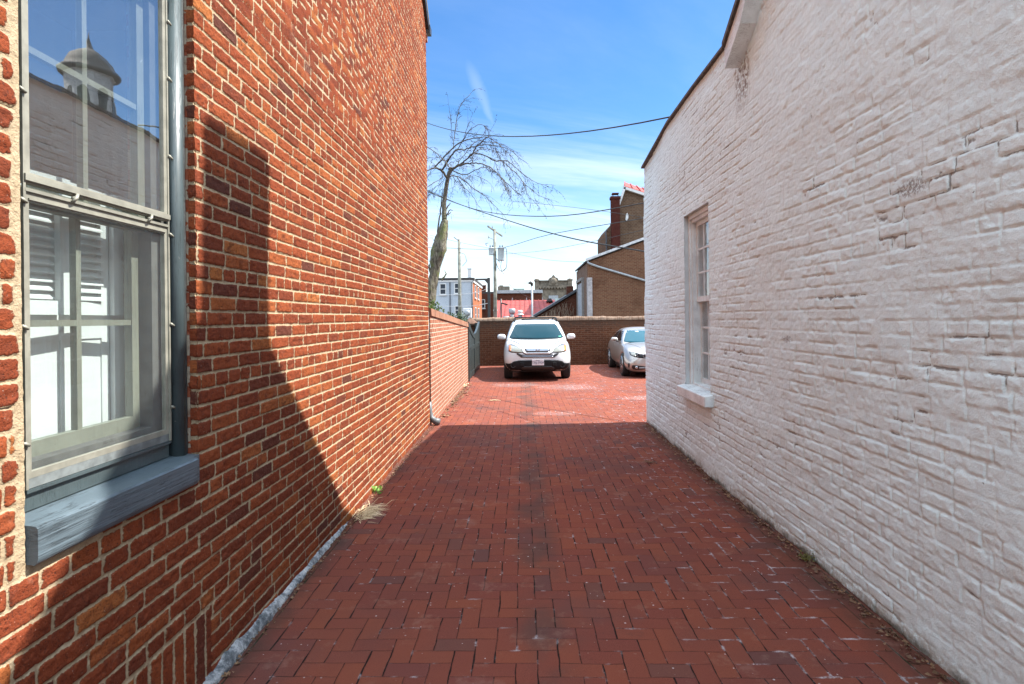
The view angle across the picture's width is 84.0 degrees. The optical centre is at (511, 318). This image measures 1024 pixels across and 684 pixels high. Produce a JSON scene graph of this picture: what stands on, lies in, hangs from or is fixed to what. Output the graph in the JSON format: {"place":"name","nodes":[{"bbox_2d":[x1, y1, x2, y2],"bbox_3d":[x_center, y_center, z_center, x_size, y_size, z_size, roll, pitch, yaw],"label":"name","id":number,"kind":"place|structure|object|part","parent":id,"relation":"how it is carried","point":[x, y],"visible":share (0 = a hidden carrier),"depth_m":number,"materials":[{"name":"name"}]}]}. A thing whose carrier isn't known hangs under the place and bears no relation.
{"place":"outdoors","nodes":[
{"label":"outdoors","id":0,"kind":"place"},
{"bbox_2d":[463,308,471,319],"bbox_3d":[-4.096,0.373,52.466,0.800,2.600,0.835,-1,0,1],"label":"air conditioner","id":1,"kind":"object","parent":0,"point":[467,312],"visible":0.62,"depth_m":52.08,"materials":[{"name":"metal"}]},
{"bbox_2d":[482,285,542,317],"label":"brick block","id":2,"kind":"structure","parent":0,"point":[505,293],"depth_m":75.03,"materials":[{"name":"brick"}]},
{"bbox_2d":[534,275,572,299],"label":"ornate building","id":3,"kind":"structure","parent":0,"point":[553,287],"depth_m":89.98,"materials":[{"name":"grey stone"}]},
{"bbox_2d":[514,201,638,216],"bbox_3d":[3.521,-4.522,24.544,0.403,3.445,13.091,-1,0,-32],"label":"overhead wire","id":4,"kind":"object","parent":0,"point":[581,208],"visible":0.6,"depth_m":25.50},
{"bbox_2d":[426,0,734,291],"label":"sky","id":5,"kind":"structure","parent":0,"point":[543,67],"materials":[{"name":"blue"}]},
{"bbox_2d":[213,364,959,683],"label":"brick paving","id":6,"kind":"structure","parent":0,"point":[542,527],"depth_m":3.56,"materials":[{"name":"red brick"}]},
{"bbox_2d":[353,497,391,523],"bbox_3d":[-1.221,1.563,4.771,0.416,0.163,0.666,-1,0,1],"label":"dry grass tuft","id":7,"kind":"object","parent":6,"relation":"on","point":[368,511],"visible":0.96,"depth_m":4.76,"materials":[{"name":"plant"}]},
{"bbox_2d":[372,485,382,493],"bbox_3d":[-1.267,1.590,5.348,0.106,0.080,0.175,-1,0,-32],"label":"weed","id":8,"kind":"object","parent":6,"relation":"on","point":[375,489],"visible":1,"depth_m":5.32,"materials":[{"name":"green plant"}]},
{"bbox_2d":[428,308,468,424],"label":"garden wall","id":9,"kind":"structure","parent":6,"relation":"on","point":[448,351],"depth_m":10.48,"materials":[{"name":"brick"}]},
{"bbox_2d":[428,314,440,424],"bbox_3d":[-1.216,0.769,8.753,0.213,1.752,0.108,-1,0,7],"label":"drain pipe","id":10,"kind":"object","parent":9,"relation":"attached to","point":[435,420],"visible":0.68,"depth_m":8.74,"materials":[{"name":"white metal"}]},
{"bbox_2d":[468,322,479,381],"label":"garden gate","id":11,"kind":"structure","parent":9,"relation":"attached to","point":[473,352],"depth_m":16.27,"materials":[{"name":"grey metal"}]},
{"bbox_2d":[439,382,471,417],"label":"leaf litter","id":12,"kind":"object","parent":6,"relation":"on","point":[455,398],"visible":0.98,"depth_m":11.52,"materials":[{"name":"brown plant"}]},
{"bbox_2d":[497,317,574,377],"bbox_3d":[0.690,0.788,16.811,2.166,1.671,4.555,-1,0,1],"label":"parked suv","id":13,"kind":"object","parent":6,"relation":"on","point":[531,345],"visible":1,"depth_m":14.94,"materials":[{"name":"white paint"}]},
{"bbox_2d":[472,316,644,365],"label":"yard wall","id":14,"kind":"structure","parent":6,"relation":"on","point":[588,343],"depth_m":19.66,"materials":[{"name":"brick"}]},
{"bbox_2d":[608,327,645,375],"bbox_3d":[3.989,0.919,17.219,2.110,1.340,4.514,-1,0,3],"label":"parked coupe","id":15,"kind":"object","parent":6,"relation":"on","point":[626,350],"visible":0.55,"depth_m":16.21,"materials":[{"name":"silver metal"}]},
{"bbox_3d":[3.303,0.510,17.246,0.187,0.290,1.030,-1,0,3],"label":"side window","id":16,"kind":"part","parent":15,"relation":"part of","materials":[{"name":"black glass"}]},
{"bbox_2d":[798,550,814,561],"bbox_3d":[1.938,1.568,3.758,0.114,0.058,0.119,-1,0,-40],"label":"moss clump","id":17,"kind":"object","parent":6,"relation":"on","point":[807,556],"visible":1,"depth_m":3.76,"materials":[{"name":"green plant"}]},
{"bbox_2d":[641,0,1023,683],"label":"white brick house","id":18,"kind":"structure","parent":6,"relation":"on","point":[833,226],"depth_m":3.17,"materials":[{"name":"brick"}]},
{"bbox_2d":[427,191,643,251],"bbox_3d":[-0.763,-3.637,17.455,0.271,5.877,19.405,-1,0,-26],"label":"overhead wire","id":19,"kind":"object","parent":18,"relation":"attached to","point":[558,234],"visible":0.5,"depth_m":13.18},
{"bbox_2d":[427,190,643,216],"bbox_3d":[0.045,-3.370,14.637,0.253,2.618,13.375,-1,0,-29],"label":"overhead wire","id":20,"kind":"object","parent":18,"relation":"attached to","point":[557,215],"visible":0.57,"depth_m":12.59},
{"bbox_2d":[428,116,669,136],"bbox_3d":[-0.204,-4.063,11.656,0.020,3.028,9.870,-1,0,-27],"label":"overhead wire","id":21,"kind":"object","parent":18,"relation":"attached to","point":[566,133],"visible":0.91,"depth_m":9.29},
{"bbox_2d":[677,205,713,407],"bbox_3d":[2.134,-0.150,6.212,0.407,2.085,1.020,-1,0,1],"label":"window","id":22,"kind":"structure","parent":18,"relation":"in","point":[698,390],"depth_m":6.57,"materials":[{"name":"white paint"}]},
{"bbox_2d":[598,181,643,253],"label":"tall brick house","id":23,"kind":"structure","parent":0,"point":[631,194],"depth_m":44.13,"materials":[{"name":"brick"}]},
{"label":"ground","id":24,"kind":"structure","parent":0,"visible":0},
{"bbox_2d":[0,0,431,683],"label":"red brick house","id":25,"kind":"structure","parent":24,"relation":"on","point":[214,366],"depth_m":2.65,"materials":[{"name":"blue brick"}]},
{"bbox_2d":[18,0,199,565],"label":"window","id":26,"kind":"structure","parent":25,"relation":"in","point":[103,271],"depth_m":2.30,"materials":[{"name":"glass"}]},
{"bbox_2d":[428,299,443,311],"bbox_3d":[-1.836,0.575,11.046,1.026,2.212,1.234,-1,0,14],"label":"evergreen shrub","id":27,"kind":"object","parent":24,"relation":"on","point":[434,306],"visible":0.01,"depth_m":11.10,"materials":[{"name":"green plant"}]},
{"bbox_2d":[428,268,482,320],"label":"townhouse","id":28,"kind":"structure","parent":24,"relation":"on","point":[446,298],"depth_m":60.12,"materials":[{"name":"white brick"}]},
{"bbox_2d":[439,283,446,295],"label":"window","id":29,"kind":"structure","parent":28,"relation":"in","point":[442,285],"depth_m":60.12,"materials":[{"name":"grey"}]},
{"bbox_2d":[454,283,461,294],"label":"window","id":30,"kind":"structure","parent":28,"relation":"in","point":[455,284],"depth_m":60.09,"materials":[{"name":"grey"}]},
{"bbox_2d":[447,311,470,325],"bbox_3d":[-1.793,0.716,18.061,1.004,1.924,1.034,-1,0,1],"label":"hedge","id":31,"kind":"object","parent":24,"relation":"on","point":[463,316],"visible":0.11,"depth_m":18.14,"materials":[{"name":"green plant"}]},
{"bbox_2d":[454,237,466,315],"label":"utility pole","id":32,"kind":"object","parent":24,"relation":"on","point":[459,280],"visible":0.84,"depth_m":44.98,"materials":[{"name":"grey wood"}]},
{"bbox_2d":[466,318,477,332],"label":"gate pier","id":33,"kind":"structure","parent":24,"relation":"on","point":[471,321],"depth_m":18.59,"materials":[{"name":"brick"}]},
{"bbox_2d":[476,278,489,317],"bbox_3d":[-1.773,-0.426,35.038,0.880,4.150,0.160,-1,0,1],"label":"black post","id":34,"kind":"object","parent":24,"relation":"on","point":[487,280],"visible":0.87,"depth_m":34.95,"materials":[{"name":"metal"}]},
{"bbox_2d":[427,88,563,305],"bbox_3d":[-0.650,-1.949,13.396,3.803,7.271,4.044,-1,0,1],"label":"bare tree","id":35,"kind":"object","parent":24,"relation":"on","point":[438,249],"visible":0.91,"depth_m":13.43,"materials":[{"name":"brown plant"}]},
{"bbox_2d":[485,225,506,316],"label":"utility pole","id":36,"kind":"object","parent":24,"relation":"on","point":[492,250],"visible":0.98,"depth_m":41.91,"materials":[{"name":"grey wood"}]},
{"bbox_2d":[428,218,642,248],"bbox_3d":[2.279,-4.389,30.599,9.444,1.621,30.829,-1,0,-41],"label":"overhead wire","id":37,"kind":"object","parent":36,"relation":"attached to","point":[555,233],"visible":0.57,"depth_m":30.70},
{"bbox_2d":[509,230,641,253],"bbox_3d":[3.694,-4.109,30.053,0.728,1.419,25.396,-1,0,-18],"label":"overhead wire","id":38,"kind":"object","parent":36,"relation":"attached to","point":[578,244],"visible":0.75,"depth_m":30.74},
{"bbox_2d":[500,299,507,317],"bbox_3d":[-0.517,0.160,38.016,0.510,2.950,0.200,-1,0,1],"label":"floodlight post","id":39,"kind":"object","parent":24,"relation":"on","point":[501,302],"visible":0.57,"depth_m":37.98,"materials":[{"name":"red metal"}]},
{"bbox_2d":[493,297,554,317],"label":"red roofed shed","id":40,"kind":"structure","parent":24,"relation":"on","point":[538,304],"depth_m":47.04,"materials":[{"name":"brick"}]},
{"bbox_2d":[509,309,514,316],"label":"roof vent","id":41,"kind":"object","parent":40,"relation":"on","point":[511,312],"visible":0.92,"depth_m":42.63,"materials":[{"name":"metal"}]},
{"bbox_2d":[517,310,523,316],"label":"roof vent","id":42,"kind":"object","parent":40,"relation":"on","point":[519,314],"visible":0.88,"depth_m":42.46,"materials":[{"name":"metal"}]},
{"bbox_2d":[529,281,532,316],"bbox_3d":[1.006,-0.177,29.946,0.271,3.593,0.158,-1,0,-37],"label":"service mast","id":43,"kind":"object","parent":24,"relation":"on","point":[530,283],"visible":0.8,"depth_m":29.94,"materials":[{"name":"metal"}]},
{"bbox_2d":[530,286,576,316],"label":"lean to house","id":44,"kind":"structure","parent":24,"relation":"on","point":[569,298],"depth_m":32.95,"materials":[{"name":"red brick"}]},
{"bbox_2d":[541,302,576,316],"bbox_3d":[2.726,0.158,32.926,2.634,2.495,0.016,-1,0,1],"label":"bare creeper","id":45,"kind":"object","parent":44,"relation":"attached to","point":[559,311],"visible":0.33,"depth_m":32.92,"materials":[{"name":"brown plant"}]},
{"bbox_2d":[575,237,644,316],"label":"tan brick building","id":46,"kind":"structure","parent":24,"relation":"on","point":[611,282],"depth_m":27.91,"materials":[{"name":"brick"}]},
{"bbox_2d":[578,283,581,315],"bbox_3d":[3.784,-0.160,31.286,0.063,3.500,2.500,-1,0,1],"label":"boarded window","id":47,"kind":"structure","parent":46,"relation":"in","point":[579,286],"depth_m":31.53,"materials":[{"name":"grey wood"}]}
]}

